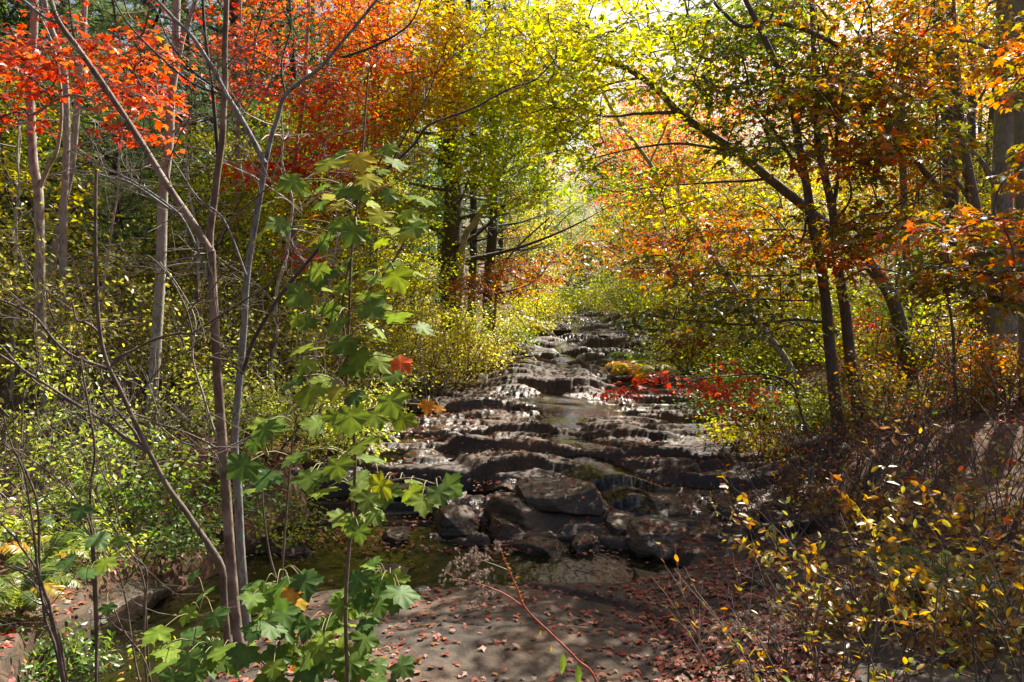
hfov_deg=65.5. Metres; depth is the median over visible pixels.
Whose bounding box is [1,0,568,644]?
young maple tree
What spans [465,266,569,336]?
shrub
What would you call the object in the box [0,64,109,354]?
understory tree
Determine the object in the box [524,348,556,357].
rock
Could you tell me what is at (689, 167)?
understory tree
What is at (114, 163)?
young pine tree
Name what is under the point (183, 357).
shrub
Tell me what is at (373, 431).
shrub
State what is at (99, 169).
green tree
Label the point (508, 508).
rock
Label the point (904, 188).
maple tree
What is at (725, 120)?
orange tree
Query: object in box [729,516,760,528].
rock
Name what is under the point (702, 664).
fallen leaves
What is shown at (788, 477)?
shrub
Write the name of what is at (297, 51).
pine tree
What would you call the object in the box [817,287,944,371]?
shrub
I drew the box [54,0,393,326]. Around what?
pine tree
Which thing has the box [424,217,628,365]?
red maple tree
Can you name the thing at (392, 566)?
rock
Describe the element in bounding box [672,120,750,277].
green tree
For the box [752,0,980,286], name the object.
orange tree
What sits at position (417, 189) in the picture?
green tree
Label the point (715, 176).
understory tree
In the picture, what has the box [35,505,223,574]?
shrub
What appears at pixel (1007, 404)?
bare shrub
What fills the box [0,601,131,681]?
shrub
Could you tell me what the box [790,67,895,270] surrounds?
pine tree
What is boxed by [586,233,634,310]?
understory tree
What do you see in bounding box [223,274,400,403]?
shrub
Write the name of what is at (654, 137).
lime tree
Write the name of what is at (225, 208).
understory tree
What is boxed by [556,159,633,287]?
green tree
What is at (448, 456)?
rock
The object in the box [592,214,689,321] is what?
understory tree
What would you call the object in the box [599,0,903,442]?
maple tree
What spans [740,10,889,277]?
yellow tree
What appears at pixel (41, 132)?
pine tree
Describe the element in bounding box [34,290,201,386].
shrub
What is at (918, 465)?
bare shrub
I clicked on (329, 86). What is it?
red maple tree
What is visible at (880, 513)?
shrub
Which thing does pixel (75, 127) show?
maple tree
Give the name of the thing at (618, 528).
rock
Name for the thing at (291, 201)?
dead tree
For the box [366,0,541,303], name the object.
pine tree
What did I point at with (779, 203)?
understory tree
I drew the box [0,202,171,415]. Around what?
shrub
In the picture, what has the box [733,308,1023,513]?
bare shrub
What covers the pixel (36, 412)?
shrub
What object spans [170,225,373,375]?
shrub
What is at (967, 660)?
yellow leaved bush
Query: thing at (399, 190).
pine tree
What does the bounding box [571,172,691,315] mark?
understory tree
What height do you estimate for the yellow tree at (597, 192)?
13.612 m
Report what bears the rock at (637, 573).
on the stream bed
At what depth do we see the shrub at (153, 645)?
5.51 m
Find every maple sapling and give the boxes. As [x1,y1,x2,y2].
[40,503,151,681]
[140,569,231,676]
[150,414,420,681]
[251,70,463,681]
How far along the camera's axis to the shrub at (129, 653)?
5.41 m
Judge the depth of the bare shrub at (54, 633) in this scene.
4.09 m
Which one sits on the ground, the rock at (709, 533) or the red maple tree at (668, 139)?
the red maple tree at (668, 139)
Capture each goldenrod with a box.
[438,540,596,681]
[726,597,791,681]
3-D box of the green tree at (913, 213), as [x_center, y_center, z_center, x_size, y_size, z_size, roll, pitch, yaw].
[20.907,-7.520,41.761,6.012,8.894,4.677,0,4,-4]
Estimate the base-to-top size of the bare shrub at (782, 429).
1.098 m
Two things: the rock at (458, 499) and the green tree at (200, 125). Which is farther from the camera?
the green tree at (200, 125)
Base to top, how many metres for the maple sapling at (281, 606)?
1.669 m
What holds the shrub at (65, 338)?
on the ground
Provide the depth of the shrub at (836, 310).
15.32 m
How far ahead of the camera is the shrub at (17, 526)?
6.46 m
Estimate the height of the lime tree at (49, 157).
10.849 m
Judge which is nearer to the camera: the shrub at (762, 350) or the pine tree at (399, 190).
the shrub at (762, 350)
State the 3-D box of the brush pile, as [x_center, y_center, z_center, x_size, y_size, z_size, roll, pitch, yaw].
[4.255,-2.204,32.840,3.825,2.503,2.033,0,4,0]
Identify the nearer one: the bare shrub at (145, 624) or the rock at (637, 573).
the bare shrub at (145, 624)
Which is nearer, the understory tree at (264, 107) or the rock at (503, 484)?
the rock at (503, 484)
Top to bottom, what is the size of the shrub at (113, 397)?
1.722 m
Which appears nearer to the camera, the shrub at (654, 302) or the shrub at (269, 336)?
the shrub at (269, 336)
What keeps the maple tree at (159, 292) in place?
on the ground
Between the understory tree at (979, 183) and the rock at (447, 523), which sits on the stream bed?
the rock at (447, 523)
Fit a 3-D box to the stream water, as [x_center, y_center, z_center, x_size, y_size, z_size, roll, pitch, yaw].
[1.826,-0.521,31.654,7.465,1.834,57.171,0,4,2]
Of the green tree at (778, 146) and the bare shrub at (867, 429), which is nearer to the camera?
the bare shrub at (867, 429)
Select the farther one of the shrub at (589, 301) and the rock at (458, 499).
the shrub at (589, 301)
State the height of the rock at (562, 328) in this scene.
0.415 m
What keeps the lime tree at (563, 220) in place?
on the ground
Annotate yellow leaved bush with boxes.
[708,408,1023,672]
[808,488,938,628]
[863,569,1023,669]
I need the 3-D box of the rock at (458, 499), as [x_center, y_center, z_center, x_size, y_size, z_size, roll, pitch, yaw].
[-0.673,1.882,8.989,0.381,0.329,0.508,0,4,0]
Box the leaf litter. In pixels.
[115,282,919,398]
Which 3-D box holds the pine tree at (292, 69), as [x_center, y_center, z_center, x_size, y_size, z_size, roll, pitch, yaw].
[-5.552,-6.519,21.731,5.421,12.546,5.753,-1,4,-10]
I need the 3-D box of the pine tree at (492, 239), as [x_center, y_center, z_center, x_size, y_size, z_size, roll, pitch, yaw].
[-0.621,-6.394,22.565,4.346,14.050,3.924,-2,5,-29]
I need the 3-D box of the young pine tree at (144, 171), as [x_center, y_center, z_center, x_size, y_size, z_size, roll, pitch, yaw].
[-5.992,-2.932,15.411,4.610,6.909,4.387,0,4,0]
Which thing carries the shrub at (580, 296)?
on the ground
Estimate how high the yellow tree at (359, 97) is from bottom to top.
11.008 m
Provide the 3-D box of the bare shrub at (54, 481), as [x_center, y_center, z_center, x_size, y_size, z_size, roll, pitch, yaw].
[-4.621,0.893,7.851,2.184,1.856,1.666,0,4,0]
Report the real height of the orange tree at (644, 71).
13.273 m
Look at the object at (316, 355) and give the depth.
10.49 m
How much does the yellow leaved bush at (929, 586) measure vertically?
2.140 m
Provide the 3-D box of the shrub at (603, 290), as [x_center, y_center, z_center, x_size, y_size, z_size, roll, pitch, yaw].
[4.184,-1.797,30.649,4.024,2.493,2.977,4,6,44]
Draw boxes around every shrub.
[0,185,176,379]
[0,201,229,421]
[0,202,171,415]
[0,314,107,502]
[0,321,153,681]
[0,342,172,525]
[0,404,152,550]
[0,459,162,585]
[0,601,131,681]
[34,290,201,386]
[34,343,257,488]
[35,391,218,540]
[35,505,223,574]
[39,385,254,681]
[45,332,247,473]
[49,616,175,680]
[52,219,299,414]
[103,455,305,553]
[113,365,316,477]
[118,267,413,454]
[119,203,315,383]
[119,625,223,681]
[135,262,374,411]
[147,302,372,491]
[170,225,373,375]
[202,483,340,556]
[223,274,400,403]
[226,364,415,464]
[254,233,460,385]
[288,321,441,411]
[292,224,484,353]
[322,288,460,396]
[331,252,536,383]
[345,294,475,394]
[375,300,520,386]
[405,292,537,375]
[433,301,544,349]
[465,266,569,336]
[498,275,594,322]
[522,267,598,313]
[555,281,611,309]
[578,266,660,315]
[590,268,684,330]
[614,251,763,339]
[618,296,823,377]
[651,303,740,363]
[652,552,779,665]
[653,477,1022,681]
[661,347,807,422]
[673,301,859,392]
[675,513,1023,681]
[678,359,873,428]
[682,362,955,512]
[685,386,863,467]
[692,407,848,441]
[710,390,1023,565]
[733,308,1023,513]
[737,382,855,466]
[747,360,904,435]
[758,269,915,355]
[764,458,865,512]
[767,231,911,348]
[790,464,926,539]
[792,355,1023,512]
[804,276,989,387]
[804,343,1013,438]
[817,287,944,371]
[834,262,1023,433]
[859,288,983,354]
[872,307,1017,391]
[907,321,1023,411]
[924,292,983,354]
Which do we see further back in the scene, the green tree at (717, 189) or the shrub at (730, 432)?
the green tree at (717, 189)
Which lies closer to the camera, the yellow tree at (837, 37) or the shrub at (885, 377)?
the shrub at (885, 377)
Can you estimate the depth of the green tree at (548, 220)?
49.38 m
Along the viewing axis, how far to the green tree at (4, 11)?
15.81 m
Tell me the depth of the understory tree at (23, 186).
12.64 m
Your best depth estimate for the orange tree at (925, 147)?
26.36 m
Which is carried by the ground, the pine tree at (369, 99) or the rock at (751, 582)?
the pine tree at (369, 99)
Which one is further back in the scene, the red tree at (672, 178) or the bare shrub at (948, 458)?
the red tree at (672, 178)
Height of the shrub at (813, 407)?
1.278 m
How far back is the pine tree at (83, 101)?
26.35 m
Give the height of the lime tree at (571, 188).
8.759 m
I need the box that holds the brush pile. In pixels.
[569,262,656,312]
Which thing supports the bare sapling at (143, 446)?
on the ground
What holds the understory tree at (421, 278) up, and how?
on the ground
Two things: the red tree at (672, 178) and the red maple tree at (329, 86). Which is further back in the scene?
the red tree at (672, 178)
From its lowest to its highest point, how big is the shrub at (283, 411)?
2.061 m
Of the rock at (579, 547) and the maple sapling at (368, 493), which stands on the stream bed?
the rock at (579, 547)
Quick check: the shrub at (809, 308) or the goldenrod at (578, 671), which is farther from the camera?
the shrub at (809, 308)
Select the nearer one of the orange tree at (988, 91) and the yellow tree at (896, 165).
the orange tree at (988, 91)
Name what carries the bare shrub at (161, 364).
on the ground
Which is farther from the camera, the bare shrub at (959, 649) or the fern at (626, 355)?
the fern at (626, 355)
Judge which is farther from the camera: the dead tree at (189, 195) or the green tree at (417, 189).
the green tree at (417, 189)
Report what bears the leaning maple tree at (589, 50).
on the ground
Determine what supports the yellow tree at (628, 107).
on the ground
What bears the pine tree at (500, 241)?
on the ground
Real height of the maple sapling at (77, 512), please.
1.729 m
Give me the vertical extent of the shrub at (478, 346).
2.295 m
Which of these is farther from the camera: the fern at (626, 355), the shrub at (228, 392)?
the fern at (626, 355)
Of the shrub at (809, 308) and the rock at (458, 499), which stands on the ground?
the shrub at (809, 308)
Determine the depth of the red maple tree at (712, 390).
10.17 m
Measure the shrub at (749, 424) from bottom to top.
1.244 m
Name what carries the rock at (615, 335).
on the stream bed
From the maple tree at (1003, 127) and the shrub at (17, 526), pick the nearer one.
the shrub at (17, 526)
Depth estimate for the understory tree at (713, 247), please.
23.64 m
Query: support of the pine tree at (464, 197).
on the ground
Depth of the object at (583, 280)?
39.71 m
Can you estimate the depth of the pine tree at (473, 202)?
23.67 m
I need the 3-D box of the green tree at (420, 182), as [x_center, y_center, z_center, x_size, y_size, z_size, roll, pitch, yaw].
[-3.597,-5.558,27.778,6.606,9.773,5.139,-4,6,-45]
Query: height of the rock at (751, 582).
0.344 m
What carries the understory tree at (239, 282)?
on the ground
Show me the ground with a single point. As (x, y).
(174, 571)
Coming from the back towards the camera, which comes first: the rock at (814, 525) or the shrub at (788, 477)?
the shrub at (788, 477)
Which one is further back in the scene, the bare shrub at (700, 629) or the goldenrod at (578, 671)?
the bare shrub at (700, 629)
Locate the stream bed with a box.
[0,286,1023,681]
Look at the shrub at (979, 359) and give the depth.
10.44 m
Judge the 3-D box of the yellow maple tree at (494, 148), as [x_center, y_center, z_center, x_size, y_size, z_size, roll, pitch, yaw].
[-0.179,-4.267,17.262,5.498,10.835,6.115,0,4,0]
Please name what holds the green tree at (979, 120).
on the ground
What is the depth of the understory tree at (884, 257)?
18.62 m
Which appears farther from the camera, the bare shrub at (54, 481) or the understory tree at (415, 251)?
the understory tree at (415, 251)
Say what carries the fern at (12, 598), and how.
on the ground
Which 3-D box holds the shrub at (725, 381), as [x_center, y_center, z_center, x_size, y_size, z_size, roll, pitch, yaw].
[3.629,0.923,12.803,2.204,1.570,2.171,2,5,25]
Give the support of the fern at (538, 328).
on the stream bed
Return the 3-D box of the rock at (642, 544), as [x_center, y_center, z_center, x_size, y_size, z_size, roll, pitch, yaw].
[1.395,1.972,7.755,0.646,0.448,0.753,2,5,23]
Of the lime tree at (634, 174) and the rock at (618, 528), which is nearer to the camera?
the rock at (618, 528)
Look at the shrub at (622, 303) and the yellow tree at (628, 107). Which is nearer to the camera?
the shrub at (622, 303)
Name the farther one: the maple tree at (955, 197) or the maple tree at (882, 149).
the maple tree at (955, 197)
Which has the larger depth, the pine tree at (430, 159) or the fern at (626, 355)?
the pine tree at (430, 159)
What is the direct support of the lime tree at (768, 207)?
on the ground
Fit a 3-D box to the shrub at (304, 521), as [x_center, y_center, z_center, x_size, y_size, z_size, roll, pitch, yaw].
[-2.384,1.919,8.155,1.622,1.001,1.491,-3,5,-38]
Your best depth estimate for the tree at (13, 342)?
10.98 m
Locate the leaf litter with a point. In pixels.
(595, 347)
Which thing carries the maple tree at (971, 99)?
on the ground
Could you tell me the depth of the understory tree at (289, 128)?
17.63 m
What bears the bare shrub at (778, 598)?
on the stream bed
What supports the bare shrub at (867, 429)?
on the stream bed
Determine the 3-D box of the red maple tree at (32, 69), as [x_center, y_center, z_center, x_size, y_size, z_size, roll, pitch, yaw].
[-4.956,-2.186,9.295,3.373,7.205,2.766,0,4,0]
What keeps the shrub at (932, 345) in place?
on the ground
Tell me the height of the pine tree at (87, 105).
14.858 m
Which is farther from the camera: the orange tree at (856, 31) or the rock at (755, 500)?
the orange tree at (856, 31)
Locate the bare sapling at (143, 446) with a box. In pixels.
[0,169,323,644]
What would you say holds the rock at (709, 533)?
on the stream bed
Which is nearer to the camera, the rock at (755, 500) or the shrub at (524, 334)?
the rock at (755, 500)
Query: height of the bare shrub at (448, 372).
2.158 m
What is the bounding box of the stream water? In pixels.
[52,314,731,681]
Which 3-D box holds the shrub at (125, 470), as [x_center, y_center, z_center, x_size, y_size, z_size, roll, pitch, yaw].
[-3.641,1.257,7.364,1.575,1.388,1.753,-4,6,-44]
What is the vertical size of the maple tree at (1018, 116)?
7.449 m
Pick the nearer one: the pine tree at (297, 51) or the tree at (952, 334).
the tree at (952, 334)
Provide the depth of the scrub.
6.31 m
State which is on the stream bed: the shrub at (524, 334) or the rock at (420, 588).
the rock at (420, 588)
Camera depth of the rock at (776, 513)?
8.24 m
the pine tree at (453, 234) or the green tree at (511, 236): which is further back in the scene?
the green tree at (511, 236)
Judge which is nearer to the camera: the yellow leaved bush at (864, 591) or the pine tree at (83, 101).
the yellow leaved bush at (864, 591)
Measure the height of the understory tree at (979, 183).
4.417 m
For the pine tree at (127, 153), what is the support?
on the ground
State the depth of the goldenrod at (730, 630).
4.07 m
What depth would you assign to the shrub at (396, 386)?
12.84 m
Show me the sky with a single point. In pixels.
(598, 10)
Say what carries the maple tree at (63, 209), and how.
on the ground
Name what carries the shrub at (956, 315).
on the ground
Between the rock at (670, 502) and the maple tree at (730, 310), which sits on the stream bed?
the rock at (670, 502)
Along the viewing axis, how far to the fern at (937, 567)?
5.29 m
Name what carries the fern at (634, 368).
on the stream bed
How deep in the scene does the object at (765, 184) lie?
17.25 m
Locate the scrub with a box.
[865,450,1023,562]
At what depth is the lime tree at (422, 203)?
34.61 m
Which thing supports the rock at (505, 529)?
on the stream bed
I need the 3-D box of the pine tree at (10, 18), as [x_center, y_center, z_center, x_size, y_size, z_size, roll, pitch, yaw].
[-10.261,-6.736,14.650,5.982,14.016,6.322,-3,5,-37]
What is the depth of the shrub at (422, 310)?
15.56 m
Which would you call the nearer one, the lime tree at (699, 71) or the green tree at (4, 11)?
the green tree at (4, 11)
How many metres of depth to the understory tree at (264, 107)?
15.09 m
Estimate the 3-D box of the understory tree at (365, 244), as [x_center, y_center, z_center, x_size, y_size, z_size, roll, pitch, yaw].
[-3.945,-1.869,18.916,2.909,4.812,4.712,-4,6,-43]
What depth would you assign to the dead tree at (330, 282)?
12.98 m
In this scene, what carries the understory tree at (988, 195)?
on the ground
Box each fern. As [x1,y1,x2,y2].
[0,531,90,574]
[0,563,84,614]
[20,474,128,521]
[521,323,556,336]
[599,359,678,383]
[606,351,656,362]
[870,546,1002,604]
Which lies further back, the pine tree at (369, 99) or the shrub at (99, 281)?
the pine tree at (369, 99)
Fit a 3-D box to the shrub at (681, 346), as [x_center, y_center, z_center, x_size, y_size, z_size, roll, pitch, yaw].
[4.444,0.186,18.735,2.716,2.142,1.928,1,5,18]
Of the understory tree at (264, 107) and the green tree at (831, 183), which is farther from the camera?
the green tree at (831, 183)
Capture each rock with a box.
[86,579,173,644]
[372,563,410,574]
[382,526,409,543]
[403,448,456,461]
[412,585,433,591]
[434,504,480,536]
[436,491,466,508]
[480,478,516,493]
[483,497,608,530]
[488,512,524,540]
[508,536,569,556]
[515,478,605,515]
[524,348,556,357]
[543,321,571,334]
[569,531,602,554]
[597,333,621,337]
[605,510,633,535]
[626,515,690,562]
[633,569,659,580]
[648,490,712,515]
[690,524,731,542]
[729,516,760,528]
[745,570,772,587]
[747,489,803,513]
[762,509,787,523]
[809,512,852,535]
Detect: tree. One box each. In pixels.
[0,0,86,278]
[0,0,132,309]
[0,0,174,344]
[0,0,180,290]
[0,0,181,325]
[0,0,208,429]
[0,0,253,368]
[0,3,185,317]
[0,34,134,400]
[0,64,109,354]
[0,75,138,385]
[1,0,298,317]
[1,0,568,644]
[8,56,111,279]
[23,2,203,390]
[42,0,123,392]
[46,0,89,360]
[49,93,136,274]
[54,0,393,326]
[69,0,311,341]
[71,47,288,392]
[75,0,264,296]
[83,2,203,290]
[115,113,316,387]
[133,90,409,377]
[136,38,254,273]
[142,136,359,353]
[145,0,425,368]
[146,0,219,447]
[158,0,403,292]
[163,46,365,413]
[192,0,340,257]
[193,107,384,352]
[203,2,309,274]
[205,0,399,284]
[235,92,418,377]
[248,104,417,374]
[252,0,439,302]
[258,1,395,231]
[287,143,480,351]
[289,170,421,343]
[300,4,424,278]
[301,111,458,346]
[323,0,502,351]
[325,3,424,219]
[335,37,500,310]
[341,53,440,285]
[348,178,446,339]
[352,0,614,341]
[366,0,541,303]
[367,92,437,272]
[378,0,618,358]
[379,92,441,297]
[404,0,543,328]
[409,4,525,285]
[417,0,560,336]
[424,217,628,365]
[459,0,919,388]
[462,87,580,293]
[463,48,558,303]
[479,199,586,311]
[486,165,531,284]
[504,135,598,294]
[506,153,573,289]
[532,75,801,395]
[548,180,607,291]
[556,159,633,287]
[560,121,639,271]
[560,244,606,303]
[570,3,786,306]
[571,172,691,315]
[577,63,702,267]
[577,101,659,273]
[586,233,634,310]
[587,98,712,283]
[589,358,808,436]
[592,121,704,289]
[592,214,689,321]
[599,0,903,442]
[603,137,808,344]
[616,131,707,253]
[616,186,734,323]
[634,64,764,290]
[666,13,791,296]
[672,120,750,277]
[672,139,809,348]
[692,139,874,331]
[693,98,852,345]
[696,153,856,364]
[715,64,830,273]
[721,0,1009,430]
[734,144,786,270]
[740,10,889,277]
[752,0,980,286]
[785,123,882,268]
[789,161,927,325]
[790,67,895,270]
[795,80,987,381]
[828,0,941,326]
[829,75,984,296]
[845,22,959,277]
[856,104,1023,415]
[865,116,940,259]
[869,0,994,334]
[873,15,1023,325]
[877,6,990,263]
[883,0,995,268]
[888,0,995,347]
[889,134,991,304]
[901,0,995,298]
[906,0,1013,261]
[913,0,1022,381]
[918,1,1014,221]
[919,124,1014,311]
[920,84,991,239]
[927,0,1023,398]
[955,0,995,221]
[973,123,1014,316]
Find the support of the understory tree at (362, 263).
on the ground
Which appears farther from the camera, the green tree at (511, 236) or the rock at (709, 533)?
the green tree at (511, 236)
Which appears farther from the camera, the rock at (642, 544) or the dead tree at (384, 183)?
the dead tree at (384, 183)
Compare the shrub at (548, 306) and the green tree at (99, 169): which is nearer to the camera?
the shrub at (548, 306)
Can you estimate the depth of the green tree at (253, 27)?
23.29 m
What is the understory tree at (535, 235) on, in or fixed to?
on the ground
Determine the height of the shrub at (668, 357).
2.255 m
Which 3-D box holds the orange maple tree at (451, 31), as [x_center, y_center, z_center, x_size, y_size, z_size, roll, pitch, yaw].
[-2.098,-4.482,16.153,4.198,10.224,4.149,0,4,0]
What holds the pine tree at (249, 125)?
on the ground
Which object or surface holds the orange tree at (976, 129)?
on the ground
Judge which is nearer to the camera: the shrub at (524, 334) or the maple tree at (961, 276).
the maple tree at (961, 276)
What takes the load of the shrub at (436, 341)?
on the ground
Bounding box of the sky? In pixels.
[7,0,995,264]
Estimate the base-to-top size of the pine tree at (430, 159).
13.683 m
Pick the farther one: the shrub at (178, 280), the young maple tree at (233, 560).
the shrub at (178, 280)
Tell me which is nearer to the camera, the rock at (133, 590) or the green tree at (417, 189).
the rock at (133, 590)
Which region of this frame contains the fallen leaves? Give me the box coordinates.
[0,350,1023,681]
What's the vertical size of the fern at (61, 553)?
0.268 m
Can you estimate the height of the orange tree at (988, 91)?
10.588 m
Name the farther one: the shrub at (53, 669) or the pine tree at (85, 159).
the pine tree at (85, 159)
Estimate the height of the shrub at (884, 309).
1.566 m
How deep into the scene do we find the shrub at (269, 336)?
11.41 m
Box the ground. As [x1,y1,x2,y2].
[0,249,1023,681]
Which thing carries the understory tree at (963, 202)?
on the ground
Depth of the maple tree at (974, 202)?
12.27 m
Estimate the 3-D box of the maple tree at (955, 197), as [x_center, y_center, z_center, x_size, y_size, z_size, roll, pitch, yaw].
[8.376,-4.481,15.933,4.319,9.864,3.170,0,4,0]
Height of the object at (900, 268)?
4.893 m
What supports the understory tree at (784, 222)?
on the ground
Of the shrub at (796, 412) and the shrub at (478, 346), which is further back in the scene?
the shrub at (478, 346)
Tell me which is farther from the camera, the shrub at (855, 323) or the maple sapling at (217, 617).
the shrub at (855, 323)
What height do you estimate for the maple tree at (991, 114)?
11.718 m
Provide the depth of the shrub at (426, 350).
14.66 m
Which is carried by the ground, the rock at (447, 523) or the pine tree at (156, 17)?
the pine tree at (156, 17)
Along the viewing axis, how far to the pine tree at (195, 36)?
25.15 m
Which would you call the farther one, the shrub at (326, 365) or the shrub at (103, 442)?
the shrub at (326, 365)
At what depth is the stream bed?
7.72 m
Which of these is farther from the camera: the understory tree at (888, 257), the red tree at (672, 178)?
the red tree at (672, 178)
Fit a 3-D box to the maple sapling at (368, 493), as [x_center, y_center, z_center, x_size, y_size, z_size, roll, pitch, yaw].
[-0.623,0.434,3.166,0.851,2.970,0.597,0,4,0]
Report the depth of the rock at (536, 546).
7.64 m
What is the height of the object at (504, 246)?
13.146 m
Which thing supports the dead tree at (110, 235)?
on the ground
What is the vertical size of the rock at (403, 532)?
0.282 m
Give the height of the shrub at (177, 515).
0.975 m
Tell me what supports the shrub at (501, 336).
on the ground
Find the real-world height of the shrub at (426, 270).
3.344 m
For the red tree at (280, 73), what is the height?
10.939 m
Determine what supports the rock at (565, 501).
on the stream bed

